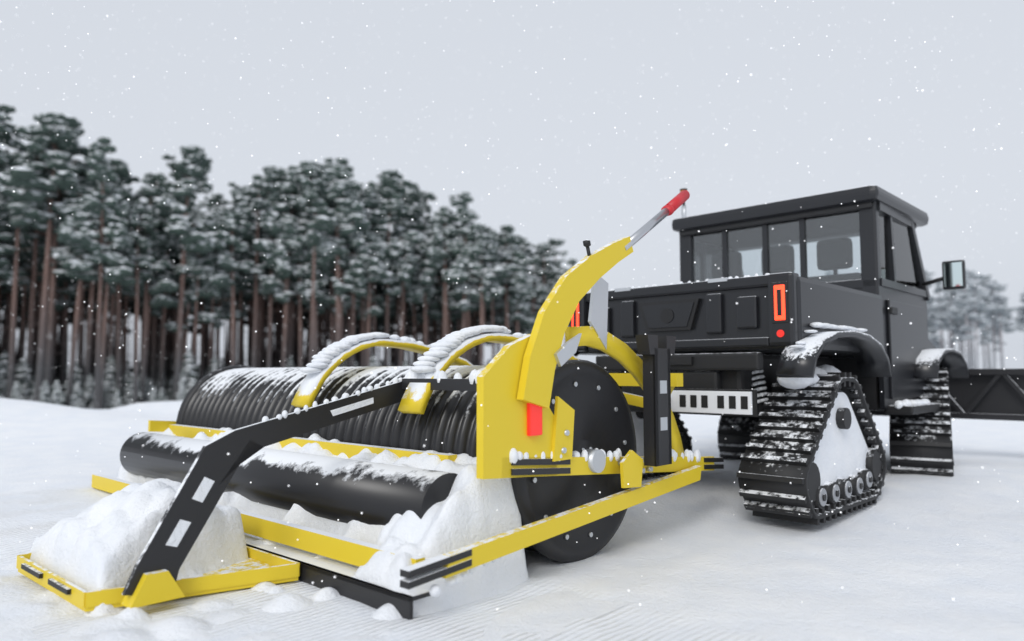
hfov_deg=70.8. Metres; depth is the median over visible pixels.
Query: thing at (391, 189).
pine tree
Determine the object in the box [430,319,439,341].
pine tree
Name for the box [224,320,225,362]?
pine tree
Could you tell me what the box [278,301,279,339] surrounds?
pine tree
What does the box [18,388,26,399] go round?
pine tree
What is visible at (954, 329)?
pine tree
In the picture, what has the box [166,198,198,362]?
pine tree
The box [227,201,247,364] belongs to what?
pine tree
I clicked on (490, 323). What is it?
pine tree
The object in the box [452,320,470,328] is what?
pine tree
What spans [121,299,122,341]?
pine tree
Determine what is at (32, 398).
pine tree
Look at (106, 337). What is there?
pine tree
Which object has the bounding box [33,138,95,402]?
pine tree
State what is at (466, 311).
pine tree
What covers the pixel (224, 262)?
pine tree
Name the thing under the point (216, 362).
pine tree
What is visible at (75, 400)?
pine tree
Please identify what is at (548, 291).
pine tree
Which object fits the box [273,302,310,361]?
pine tree
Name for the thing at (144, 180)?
pine tree
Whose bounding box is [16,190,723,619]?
snow groomer
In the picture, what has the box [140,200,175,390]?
pine tree
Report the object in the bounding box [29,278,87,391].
pine tree
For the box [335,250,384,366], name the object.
pine tree
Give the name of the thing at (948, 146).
sky
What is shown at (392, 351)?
pine tree
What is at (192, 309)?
pine tree
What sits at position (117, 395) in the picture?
pine tree
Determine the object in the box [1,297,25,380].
pine tree
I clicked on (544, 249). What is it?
pine tree
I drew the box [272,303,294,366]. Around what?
pine tree
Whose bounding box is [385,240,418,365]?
pine tree
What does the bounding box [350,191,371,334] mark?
pine tree
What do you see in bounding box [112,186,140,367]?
pine tree
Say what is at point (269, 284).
pine tree
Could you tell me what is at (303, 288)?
pine tree
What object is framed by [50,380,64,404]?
pine tree
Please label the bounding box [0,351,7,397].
young conifer
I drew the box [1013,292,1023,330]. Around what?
pine tree
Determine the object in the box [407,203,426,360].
pine tree
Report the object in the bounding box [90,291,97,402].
pine tree
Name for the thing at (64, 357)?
pine tree
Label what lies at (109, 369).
young conifer
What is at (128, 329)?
pine tree
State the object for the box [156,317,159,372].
pine tree
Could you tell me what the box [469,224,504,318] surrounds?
pine tree
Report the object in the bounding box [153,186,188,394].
pine tree
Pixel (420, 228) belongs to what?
pine tree
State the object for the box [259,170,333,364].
pine tree
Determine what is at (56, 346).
pine tree
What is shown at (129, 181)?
pine tree
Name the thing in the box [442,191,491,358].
pine tree
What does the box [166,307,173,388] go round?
pine tree
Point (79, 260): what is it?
pine tree
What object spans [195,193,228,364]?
pine tree
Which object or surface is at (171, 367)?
pine tree
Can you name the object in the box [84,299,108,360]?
pine tree
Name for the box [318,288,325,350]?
pine tree
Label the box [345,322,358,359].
pine tree
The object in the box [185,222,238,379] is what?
pine tree
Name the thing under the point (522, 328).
pine tree
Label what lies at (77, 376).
pine tree
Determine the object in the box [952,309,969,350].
pine tree
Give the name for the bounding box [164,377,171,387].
pine tree
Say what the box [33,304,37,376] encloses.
pine tree
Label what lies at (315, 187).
pine tree
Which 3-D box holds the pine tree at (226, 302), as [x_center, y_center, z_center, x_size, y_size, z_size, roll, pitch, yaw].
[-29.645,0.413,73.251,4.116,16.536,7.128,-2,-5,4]
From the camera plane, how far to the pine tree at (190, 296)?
65.23 m
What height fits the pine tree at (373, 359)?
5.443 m
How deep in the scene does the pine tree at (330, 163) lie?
75.48 m
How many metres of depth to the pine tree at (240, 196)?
80.27 m
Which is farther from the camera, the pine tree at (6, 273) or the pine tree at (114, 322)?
the pine tree at (114, 322)
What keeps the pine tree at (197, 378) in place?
on the snow ground
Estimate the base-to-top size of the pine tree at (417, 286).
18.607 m
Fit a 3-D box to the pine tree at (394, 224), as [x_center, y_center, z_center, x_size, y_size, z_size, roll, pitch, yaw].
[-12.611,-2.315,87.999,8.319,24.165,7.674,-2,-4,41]
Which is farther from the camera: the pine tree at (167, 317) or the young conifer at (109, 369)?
the pine tree at (167, 317)
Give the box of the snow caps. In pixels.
[262,273,929,596]
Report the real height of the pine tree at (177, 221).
23.629 m
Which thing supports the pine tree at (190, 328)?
on the snow ground
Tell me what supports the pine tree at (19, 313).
on the snow ground
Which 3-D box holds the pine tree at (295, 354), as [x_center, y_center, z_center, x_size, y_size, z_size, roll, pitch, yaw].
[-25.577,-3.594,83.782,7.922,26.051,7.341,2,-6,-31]
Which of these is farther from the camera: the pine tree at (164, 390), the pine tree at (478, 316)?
the pine tree at (478, 316)
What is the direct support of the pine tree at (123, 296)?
on the snow ground
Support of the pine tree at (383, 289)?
on the snow ground
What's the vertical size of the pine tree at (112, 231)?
22.755 m
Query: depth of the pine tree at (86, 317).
81.33 m
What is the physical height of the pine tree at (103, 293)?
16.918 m
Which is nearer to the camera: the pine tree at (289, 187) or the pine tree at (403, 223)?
the pine tree at (289, 187)
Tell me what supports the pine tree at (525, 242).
on the snow ground
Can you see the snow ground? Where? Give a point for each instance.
(707, 567)
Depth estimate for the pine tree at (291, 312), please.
72.99 m
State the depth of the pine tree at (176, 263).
69.78 m
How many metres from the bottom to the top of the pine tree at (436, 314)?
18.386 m
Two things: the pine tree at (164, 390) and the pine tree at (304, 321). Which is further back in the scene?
the pine tree at (304, 321)
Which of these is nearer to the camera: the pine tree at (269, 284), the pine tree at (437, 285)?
the pine tree at (269, 284)
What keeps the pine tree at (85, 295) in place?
on the snow ground
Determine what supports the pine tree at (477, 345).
on the snow ground
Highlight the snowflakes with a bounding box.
[0,0,1023,609]
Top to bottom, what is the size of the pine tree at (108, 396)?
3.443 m
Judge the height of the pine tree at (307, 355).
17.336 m
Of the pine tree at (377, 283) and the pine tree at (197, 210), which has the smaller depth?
the pine tree at (377, 283)
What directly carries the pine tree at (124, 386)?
on the snow ground
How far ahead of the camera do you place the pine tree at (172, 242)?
64.38 m
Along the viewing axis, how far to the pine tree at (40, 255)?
61.81 m
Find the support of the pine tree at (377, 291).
on the snow ground
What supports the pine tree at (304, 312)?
on the snow ground
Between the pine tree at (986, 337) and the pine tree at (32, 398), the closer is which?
the pine tree at (32, 398)
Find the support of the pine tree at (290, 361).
on the snow ground
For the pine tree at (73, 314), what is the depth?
82.23 m
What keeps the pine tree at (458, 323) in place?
on the snow ground
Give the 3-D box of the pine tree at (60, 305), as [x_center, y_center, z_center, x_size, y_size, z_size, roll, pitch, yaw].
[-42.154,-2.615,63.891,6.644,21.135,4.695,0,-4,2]
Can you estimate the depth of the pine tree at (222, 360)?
77.31 m
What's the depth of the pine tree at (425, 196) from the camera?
80.94 m
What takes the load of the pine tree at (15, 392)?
on the snow ground
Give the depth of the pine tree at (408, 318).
91.85 m
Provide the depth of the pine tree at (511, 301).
80.15 m
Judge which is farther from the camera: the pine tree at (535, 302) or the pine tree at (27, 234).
the pine tree at (535, 302)
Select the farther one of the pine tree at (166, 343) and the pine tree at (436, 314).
the pine tree at (166, 343)
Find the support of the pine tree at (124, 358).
on the snow ground
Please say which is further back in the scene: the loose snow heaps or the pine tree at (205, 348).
the pine tree at (205, 348)
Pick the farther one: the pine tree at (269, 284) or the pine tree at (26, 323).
the pine tree at (26, 323)
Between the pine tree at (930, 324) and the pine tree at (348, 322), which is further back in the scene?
the pine tree at (930, 324)
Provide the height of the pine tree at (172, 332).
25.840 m
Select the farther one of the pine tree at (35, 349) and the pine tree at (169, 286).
the pine tree at (35, 349)
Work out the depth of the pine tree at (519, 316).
81.39 m
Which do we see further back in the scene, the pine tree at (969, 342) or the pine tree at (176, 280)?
the pine tree at (969, 342)
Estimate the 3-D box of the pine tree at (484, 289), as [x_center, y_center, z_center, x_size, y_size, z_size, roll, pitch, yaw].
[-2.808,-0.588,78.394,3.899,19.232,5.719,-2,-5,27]
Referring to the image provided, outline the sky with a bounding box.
[0,0,1023,374]
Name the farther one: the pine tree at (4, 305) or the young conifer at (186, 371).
the pine tree at (4, 305)
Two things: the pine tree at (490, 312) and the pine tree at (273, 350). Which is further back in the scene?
the pine tree at (273, 350)
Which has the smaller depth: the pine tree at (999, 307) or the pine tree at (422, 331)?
the pine tree at (422, 331)
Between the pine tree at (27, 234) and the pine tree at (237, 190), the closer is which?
the pine tree at (27, 234)
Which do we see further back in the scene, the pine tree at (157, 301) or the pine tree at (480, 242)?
the pine tree at (480, 242)
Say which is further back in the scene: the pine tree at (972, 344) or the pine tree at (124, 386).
the pine tree at (972, 344)
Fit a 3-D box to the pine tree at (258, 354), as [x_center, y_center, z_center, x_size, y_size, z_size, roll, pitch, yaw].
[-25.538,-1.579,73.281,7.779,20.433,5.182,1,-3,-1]
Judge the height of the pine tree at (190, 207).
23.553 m
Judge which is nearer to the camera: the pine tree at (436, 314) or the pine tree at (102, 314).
the pine tree at (102, 314)
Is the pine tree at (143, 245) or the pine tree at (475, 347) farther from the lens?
the pine tree at (475, 347)
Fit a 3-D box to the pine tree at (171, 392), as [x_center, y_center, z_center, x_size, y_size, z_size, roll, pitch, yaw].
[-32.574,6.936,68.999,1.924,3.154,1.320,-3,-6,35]
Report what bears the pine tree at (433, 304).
on the snow ground
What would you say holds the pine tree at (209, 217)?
on the snow ground
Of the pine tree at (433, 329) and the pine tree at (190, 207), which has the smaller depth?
the pine tree at (190, 207)
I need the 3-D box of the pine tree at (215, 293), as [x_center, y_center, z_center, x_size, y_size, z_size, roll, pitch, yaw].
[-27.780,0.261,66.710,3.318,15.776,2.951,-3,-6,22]
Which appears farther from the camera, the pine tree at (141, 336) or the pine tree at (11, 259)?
the pine tree at (141, 336)
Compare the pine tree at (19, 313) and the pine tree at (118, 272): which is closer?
the pine tree at (118, 272)
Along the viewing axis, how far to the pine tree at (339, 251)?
69.98 m
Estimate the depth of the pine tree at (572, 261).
86.13 m
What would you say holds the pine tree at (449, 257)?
on the snow ground
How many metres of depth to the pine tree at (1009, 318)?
153.41 m
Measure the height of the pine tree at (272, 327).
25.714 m
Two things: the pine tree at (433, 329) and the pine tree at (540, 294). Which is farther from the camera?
the pine tree at (433, 329)
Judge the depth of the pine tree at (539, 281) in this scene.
88.30 m
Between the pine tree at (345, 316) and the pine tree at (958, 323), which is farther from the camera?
the pine tree at (958, 323)
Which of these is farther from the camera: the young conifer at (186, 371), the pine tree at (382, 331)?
the pine tree at (382, 331)
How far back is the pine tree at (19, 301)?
68.22 m
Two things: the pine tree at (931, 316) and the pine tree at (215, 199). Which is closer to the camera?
the pine tree at (215, 199)
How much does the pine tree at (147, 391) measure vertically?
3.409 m
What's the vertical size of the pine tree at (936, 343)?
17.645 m
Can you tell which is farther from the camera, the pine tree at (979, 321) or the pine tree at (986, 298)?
the pine tree at (986, 298)
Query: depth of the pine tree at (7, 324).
63.62 m
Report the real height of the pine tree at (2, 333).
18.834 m
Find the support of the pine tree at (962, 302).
on the snow ground
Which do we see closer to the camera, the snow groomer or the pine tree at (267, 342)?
the snow groomer
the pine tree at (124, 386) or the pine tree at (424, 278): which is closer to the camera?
the pine tree at (124, 386)
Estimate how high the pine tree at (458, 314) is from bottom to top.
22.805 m
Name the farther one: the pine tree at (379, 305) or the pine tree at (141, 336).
the pine tree at (141, 336)
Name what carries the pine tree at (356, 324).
on the snow ground
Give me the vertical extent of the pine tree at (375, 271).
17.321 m
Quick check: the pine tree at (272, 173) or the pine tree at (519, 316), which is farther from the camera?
the pine tree at (519, 316)
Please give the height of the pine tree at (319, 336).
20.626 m
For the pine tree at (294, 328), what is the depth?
75.64 m
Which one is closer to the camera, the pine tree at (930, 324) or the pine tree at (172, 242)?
the pine tree at (172, 242)
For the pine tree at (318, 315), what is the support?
on the snow ground
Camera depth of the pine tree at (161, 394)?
59.79 m
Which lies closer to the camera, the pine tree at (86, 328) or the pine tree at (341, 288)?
the pine tree at (341, 288)
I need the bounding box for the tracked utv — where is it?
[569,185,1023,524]
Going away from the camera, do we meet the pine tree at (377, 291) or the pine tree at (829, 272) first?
the pine tree at (377, 291)
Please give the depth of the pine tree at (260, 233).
69.77 m
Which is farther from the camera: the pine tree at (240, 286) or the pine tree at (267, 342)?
the pine tree at (267, 342)
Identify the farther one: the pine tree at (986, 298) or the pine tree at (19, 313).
the pine tree at (986, 298)
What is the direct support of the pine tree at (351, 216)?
on the snow ground
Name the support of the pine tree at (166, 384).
on the snow ground
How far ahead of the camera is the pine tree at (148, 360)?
72.56 m
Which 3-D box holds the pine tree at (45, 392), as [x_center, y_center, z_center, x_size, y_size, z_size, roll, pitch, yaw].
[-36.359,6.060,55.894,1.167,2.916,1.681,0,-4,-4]
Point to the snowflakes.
(508, 216)
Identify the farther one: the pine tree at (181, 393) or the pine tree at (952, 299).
the pine tree at (952, 299)
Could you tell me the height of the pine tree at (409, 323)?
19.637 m
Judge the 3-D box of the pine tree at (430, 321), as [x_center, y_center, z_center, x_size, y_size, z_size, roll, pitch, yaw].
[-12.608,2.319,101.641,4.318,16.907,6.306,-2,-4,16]
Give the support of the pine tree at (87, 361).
on the snow ground
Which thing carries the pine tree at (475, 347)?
on the snow ground
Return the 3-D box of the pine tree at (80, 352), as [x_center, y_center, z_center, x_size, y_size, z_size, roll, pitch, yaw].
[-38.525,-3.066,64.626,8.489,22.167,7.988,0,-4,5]
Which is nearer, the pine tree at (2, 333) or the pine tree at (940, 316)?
the pine tree at (2, 333)
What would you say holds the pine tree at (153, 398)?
on the snow ground
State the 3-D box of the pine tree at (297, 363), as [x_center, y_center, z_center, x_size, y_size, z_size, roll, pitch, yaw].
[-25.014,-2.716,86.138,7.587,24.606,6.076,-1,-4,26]
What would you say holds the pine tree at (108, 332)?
on the snow ground
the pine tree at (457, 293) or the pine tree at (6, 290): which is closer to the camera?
the pine tree at (6, 290)
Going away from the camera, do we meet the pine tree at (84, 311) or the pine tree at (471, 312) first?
the pine tree at (84, 311)
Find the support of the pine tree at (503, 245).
on the snow ground
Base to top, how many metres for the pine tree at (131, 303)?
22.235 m
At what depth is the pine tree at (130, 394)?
61.62 m
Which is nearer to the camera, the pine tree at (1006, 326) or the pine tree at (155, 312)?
the pine tree at (155, 312)
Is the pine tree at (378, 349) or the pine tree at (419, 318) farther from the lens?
the pine tree at (378, 349)
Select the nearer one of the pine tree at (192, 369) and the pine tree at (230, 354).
the pine tree at (192, 369)
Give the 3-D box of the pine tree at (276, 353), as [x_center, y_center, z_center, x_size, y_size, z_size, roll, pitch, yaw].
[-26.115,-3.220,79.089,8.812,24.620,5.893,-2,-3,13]
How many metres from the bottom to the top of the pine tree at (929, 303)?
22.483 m
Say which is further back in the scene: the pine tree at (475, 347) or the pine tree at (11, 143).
the pine tree at (475, 347)
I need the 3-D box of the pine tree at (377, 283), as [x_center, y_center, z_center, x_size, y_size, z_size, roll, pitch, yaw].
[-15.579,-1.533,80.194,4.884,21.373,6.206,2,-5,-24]
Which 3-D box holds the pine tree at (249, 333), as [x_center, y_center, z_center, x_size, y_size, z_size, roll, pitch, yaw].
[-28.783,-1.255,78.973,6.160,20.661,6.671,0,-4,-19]
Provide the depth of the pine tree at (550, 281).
89.48 m
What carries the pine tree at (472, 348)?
on the snow ground
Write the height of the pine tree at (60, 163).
24.758 m
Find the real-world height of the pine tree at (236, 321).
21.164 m
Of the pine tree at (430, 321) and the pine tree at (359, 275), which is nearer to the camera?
the pine tree at (359, 275)
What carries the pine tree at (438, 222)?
on the snow ground
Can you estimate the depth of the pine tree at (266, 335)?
99.10 m
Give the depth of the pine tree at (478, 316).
91.00 m
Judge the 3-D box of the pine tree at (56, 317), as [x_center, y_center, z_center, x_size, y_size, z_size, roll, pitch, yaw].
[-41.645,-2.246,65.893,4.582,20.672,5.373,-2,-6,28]
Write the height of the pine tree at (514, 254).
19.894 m
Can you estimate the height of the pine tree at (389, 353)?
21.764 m
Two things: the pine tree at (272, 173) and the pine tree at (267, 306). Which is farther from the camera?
the pine tree at (267, 306)
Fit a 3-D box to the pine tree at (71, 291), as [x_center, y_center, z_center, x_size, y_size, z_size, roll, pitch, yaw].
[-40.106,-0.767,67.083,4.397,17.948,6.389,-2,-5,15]
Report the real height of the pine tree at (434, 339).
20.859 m
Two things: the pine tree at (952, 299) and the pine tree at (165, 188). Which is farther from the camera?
the pine tree at (952, 299)
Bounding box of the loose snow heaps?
[0,428,629,640]
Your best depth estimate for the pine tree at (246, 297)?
75.57 m
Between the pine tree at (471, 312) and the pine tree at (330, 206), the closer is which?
the pine tree at (330, 206)
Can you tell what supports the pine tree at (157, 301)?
on the snow ground
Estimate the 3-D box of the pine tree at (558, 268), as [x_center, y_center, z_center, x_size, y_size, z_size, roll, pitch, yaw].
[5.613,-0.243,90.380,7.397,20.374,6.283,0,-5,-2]
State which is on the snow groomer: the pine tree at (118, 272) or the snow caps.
the snow caps
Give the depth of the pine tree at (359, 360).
82.09 m
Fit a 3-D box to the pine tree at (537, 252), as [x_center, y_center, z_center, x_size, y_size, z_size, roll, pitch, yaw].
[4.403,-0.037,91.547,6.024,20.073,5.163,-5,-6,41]
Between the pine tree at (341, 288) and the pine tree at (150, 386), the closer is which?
the pine tree at (150, 386)
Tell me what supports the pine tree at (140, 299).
on the snow ground
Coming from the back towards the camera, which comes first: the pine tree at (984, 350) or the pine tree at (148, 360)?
the pine tree at (984, 350)
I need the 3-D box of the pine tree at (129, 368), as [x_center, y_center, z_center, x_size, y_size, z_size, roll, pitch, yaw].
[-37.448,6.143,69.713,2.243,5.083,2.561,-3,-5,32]
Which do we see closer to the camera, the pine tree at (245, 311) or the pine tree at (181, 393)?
the pine tree at (181, 393)
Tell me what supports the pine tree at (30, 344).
on the snow ground
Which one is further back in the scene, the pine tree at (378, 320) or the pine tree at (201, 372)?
the pine tree at (378, 320)
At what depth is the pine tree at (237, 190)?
80.88 m
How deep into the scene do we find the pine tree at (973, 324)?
196.10 m
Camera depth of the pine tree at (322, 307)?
71.85 m
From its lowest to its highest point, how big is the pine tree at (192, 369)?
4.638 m
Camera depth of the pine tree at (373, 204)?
74.33 m
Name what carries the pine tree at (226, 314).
on the snow ground
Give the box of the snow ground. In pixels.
[0,398,1023,640]
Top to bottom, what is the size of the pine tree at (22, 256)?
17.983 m
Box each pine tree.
[0,104,36,201]
[0,121,24,330]
[0,146,67,399]
[0,153,61,398]
[0,221,57,355]
[0,225,28,285]
[0,232,10,267]
[0,255,30,343]
[0,256,26,273]
[0,259,72,364]
[0,272,37,335]
[0,307,28,365]
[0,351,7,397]
[1,251,44,379]
[1,294,22,304]
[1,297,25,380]
[1,307,48,357]
[5,112,119,401]
[10,381,20,399]
[11,146,72,402]
[12,252,66,379]
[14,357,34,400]
[15,303,26,380]
[16,302,71,361]
[18,383,26,399]
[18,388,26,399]
[27,286,95,350]
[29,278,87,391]
[29,384,34,400]
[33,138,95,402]
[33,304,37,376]
[38,243,86,388]
[38,380,52,402]
[42,186,132,408]
[49,280,115,374]
[50,188,126,405]
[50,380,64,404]
[53,157,133,407]
[55,288,71,355]
[55,290,89,388]
[55,330,57,361]
[56,242,71,404]
[57,136,132,408]
[57,390,65,405]
[59,159,155,405]
[62,360,85,406]
[68,382,84,407]
[70,311,74,354]
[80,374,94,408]
[84,293,94,358]
[84,293,123,335]
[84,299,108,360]
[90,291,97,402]
[94,290,122,391]
[95,269,145,385]
[95,292,109,368]
[96,186,178,402]
[101,281,106,342]
[102,206,170,403]
[102,227,179,365]
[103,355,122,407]
[103,374,115,408]
[105,163,142,401]
[106,314,107,362]
[108,303,133,355]
[111,388,121,408]
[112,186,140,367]
[121,200,163,351]
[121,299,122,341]
[121,299,165,365]
[121,375,142,405]
[122,372,131,405]
[127,298,140,369]
[127,361,132,381]
[128,145,229,400]
[131,297,156,374]
[131,361,140,381]
[132,307,134,373]
[136,176,167,198]
[138,376,151,401]
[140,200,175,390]
[140,218,188,397]
[140,297,152,399]
[140,314,142,365]
[144,172,165,379]
[146,378,153,400]
[149,386,157,401]
[150,356,167,392]
[152,309,204,359]
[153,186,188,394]
[155,377,169,401]
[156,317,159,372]
[157,388,164,401]
[161,238,222,373]
[162,192,197,331]
[162,260,180,391]
[164,308,167,377]
[164,357,172,382]
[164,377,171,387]
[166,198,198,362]
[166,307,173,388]
[166,377,173,400]
[170,206,194,366]
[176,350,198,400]
[176,380,185,400]
[177,256,217,372]
[178,230,221,378]
[183,363,197,394]
[184,316,221,363]
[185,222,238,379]
[190,280,238,368]
[191,208,201,369]
[192,213,233,370]
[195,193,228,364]
[195,365,204,382]
[199,210,265,365]
[200,250,228,372]
[202,285,241,368]
[204,328,205,372]
[208,356,219,371]
[220,358,226,367]
[223,182,242,366]
[223,239,267,365]
[224,257,247,364]
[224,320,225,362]
[226,174,283,366]
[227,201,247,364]
[229,341,230,364]
[233,207,273,367]
[234,210,243,364]
[234,241,267,323]
[236,185,260,366]
[237,254,252,365]
[237,291,266,367]
[238,298,247,347]
[239,165,297,367]
[244,300,253,365]
[248,198,273,337]
[251,194,331,366]
[256,214,317,367]
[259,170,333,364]
[263,296,265,367]
[265,234,329,366]
[266,300,303,320]
[266,316,273,353]
[266,320,267,367]
[267,196,278,367]
[271,304,272,367]
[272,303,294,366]
[272,328,273,367]
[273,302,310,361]
[274,165,302,367]
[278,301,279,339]
[285,161,351,354]
[285,356,294,366]
[287,166,349,362]
[292,303,309,364]
[294,343,295,366]
[295,333,298,366]
[296,305,310,327]
[299,165,370,366]
[299,203,352,343]
[302,318,309,366]
[306,311,309,366]
[309,294,377,316]
[315,196,359,366]
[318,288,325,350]
[318,317,319,351]
[323,288,328,347]
[324,157,353,365]
[325,290,335,341]
[328,182,388,366]
[328,302,377,335]
[328,308,351,325]
[333,196,359,366]
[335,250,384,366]
[343,181,397,366]
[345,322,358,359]
[347,187,413,366]
[348,232,397,366]
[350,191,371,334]
[351,169,423,366]
[356,282,383,366]
[356,316,394,332]
[364,281,382,332]
[369,355,380,366]
[370,289,384,362]
[370,317,400,334]
[370,326,389,366]
[376,320,391,324]
[378,186,421,362]
[379,295,393,365]
[381,304,430,365]
[382,295,429,362]
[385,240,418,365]
[389,233,436,363]
[389,328,390,364]
[390,183,426,365]
[390,217,421,354]
[393,326,394,362]
[396,283,440,365]
[400,302,412,337]
[401,224,427,365]
[406,319,439,335]
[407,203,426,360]
[407,244,440,344]
[415,191,443,344]
[415,225,432,323]
[416,223,464,334]
[419,301,472,339]
[420,274,459,337]
[421,323,423,355]
[423,205,466,336]
[428,280,454,365]
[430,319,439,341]
[432,319,438,342]
[433,320,435,342]
[438,224,490,359]
[440,212,462,332]
[441,221,487,362]
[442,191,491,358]
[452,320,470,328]
[453,226,505,355]
[456,223,518,365]
[456,233,462,356]
[456,277,475,351]
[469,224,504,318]
[470,309,489,364]
[470,310,477,364]
[471,317,473,363]
[472,309,486,363]
[476,229,509,358]
[484,295,524,345]
[485,309,496,356]
[489,299,531,329]
[493,260,529,344]
[496,224,531,327]
[496,242,516,352]
[496,304,534,334]
[507,260,536,332]
[515,235,538,284]
[515,257,547,327]
[518,286,537,325]
[523,252,547,330]
[529,242,556,288]
[535,244,555,305]
[542,275,556,287]
[545,238,569,282]
[545,285,553,294]
[558,258,576,326]
[824,270,838,274]
[924,269,945,339]
[927,281,951,348]
[927,301,939,348]
[927,309,935,334]
[928,312,947,347]
[931,295,956,348]
[934,281,968,347]
[944,290,955,347]
[947,268,979,368]
[949,294,965,348]
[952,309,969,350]
[953,289,974,357]
[954,273,985,368]
[957,310,971,368]
[958,270,992,368]
[968,274,1004,368]
[972,288,998,368]
[978,309,1006,360]
[979,280,1021,368]
[981,284,1017,368]
[984,298,1019,368]
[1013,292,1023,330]
[1014,303,1023,328]
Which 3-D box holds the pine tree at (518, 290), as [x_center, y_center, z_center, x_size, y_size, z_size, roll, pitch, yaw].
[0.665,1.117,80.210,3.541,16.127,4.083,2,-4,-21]
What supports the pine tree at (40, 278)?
on the snow ground
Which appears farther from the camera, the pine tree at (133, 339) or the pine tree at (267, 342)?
the pine tree at (267, 342)
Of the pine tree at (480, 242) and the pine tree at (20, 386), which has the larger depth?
the pine tree at (480, 242)
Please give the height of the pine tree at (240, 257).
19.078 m
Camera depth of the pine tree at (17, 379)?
69.41 m
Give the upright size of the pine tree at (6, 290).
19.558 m
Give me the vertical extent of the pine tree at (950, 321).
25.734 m
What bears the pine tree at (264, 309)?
on the snow ground
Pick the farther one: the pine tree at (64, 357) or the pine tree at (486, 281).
the pine tree at (486, 281)
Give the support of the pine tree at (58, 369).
on the snow ground
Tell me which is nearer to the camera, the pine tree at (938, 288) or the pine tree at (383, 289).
the pine tree at (383, 289)
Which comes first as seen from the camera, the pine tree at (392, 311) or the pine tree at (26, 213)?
the pine tree at (26, 213)
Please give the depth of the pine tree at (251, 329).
81.54 m
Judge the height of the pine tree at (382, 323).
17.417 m
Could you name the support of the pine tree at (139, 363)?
on the snow ground
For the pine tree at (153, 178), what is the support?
on the snow ground
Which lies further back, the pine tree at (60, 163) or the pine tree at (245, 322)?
the pine tree at (245, 322)
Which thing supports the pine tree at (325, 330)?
on the snow ground
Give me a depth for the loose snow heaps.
2.62 m
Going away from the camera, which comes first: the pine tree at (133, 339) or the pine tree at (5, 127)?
the pine tree at (5, 127)
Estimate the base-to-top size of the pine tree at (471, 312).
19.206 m
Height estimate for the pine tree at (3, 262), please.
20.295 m
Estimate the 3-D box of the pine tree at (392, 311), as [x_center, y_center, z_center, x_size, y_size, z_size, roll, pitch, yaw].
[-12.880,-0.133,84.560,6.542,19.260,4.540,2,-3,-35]
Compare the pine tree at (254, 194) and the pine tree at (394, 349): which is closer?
the pine tree at (254, 194)
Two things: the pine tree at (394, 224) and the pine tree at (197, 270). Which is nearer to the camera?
the pine tree at (197, 270)
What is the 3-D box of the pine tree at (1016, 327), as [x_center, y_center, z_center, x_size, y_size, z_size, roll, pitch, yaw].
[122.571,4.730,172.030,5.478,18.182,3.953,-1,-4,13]
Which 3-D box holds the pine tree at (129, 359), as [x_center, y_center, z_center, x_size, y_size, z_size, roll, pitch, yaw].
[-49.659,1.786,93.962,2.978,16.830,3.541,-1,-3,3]
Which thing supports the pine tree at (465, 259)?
on the snow ground
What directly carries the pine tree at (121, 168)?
on the snow ground
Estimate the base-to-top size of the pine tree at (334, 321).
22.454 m
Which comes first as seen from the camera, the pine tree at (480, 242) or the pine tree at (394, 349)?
the pine tree at (480, 242)
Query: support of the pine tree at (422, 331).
on the snow ground
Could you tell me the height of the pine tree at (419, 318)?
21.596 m
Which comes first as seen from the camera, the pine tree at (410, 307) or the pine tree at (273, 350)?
the pine tree at (410, 307)
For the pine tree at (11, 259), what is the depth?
60.48 m
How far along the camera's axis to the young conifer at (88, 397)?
60.59 m

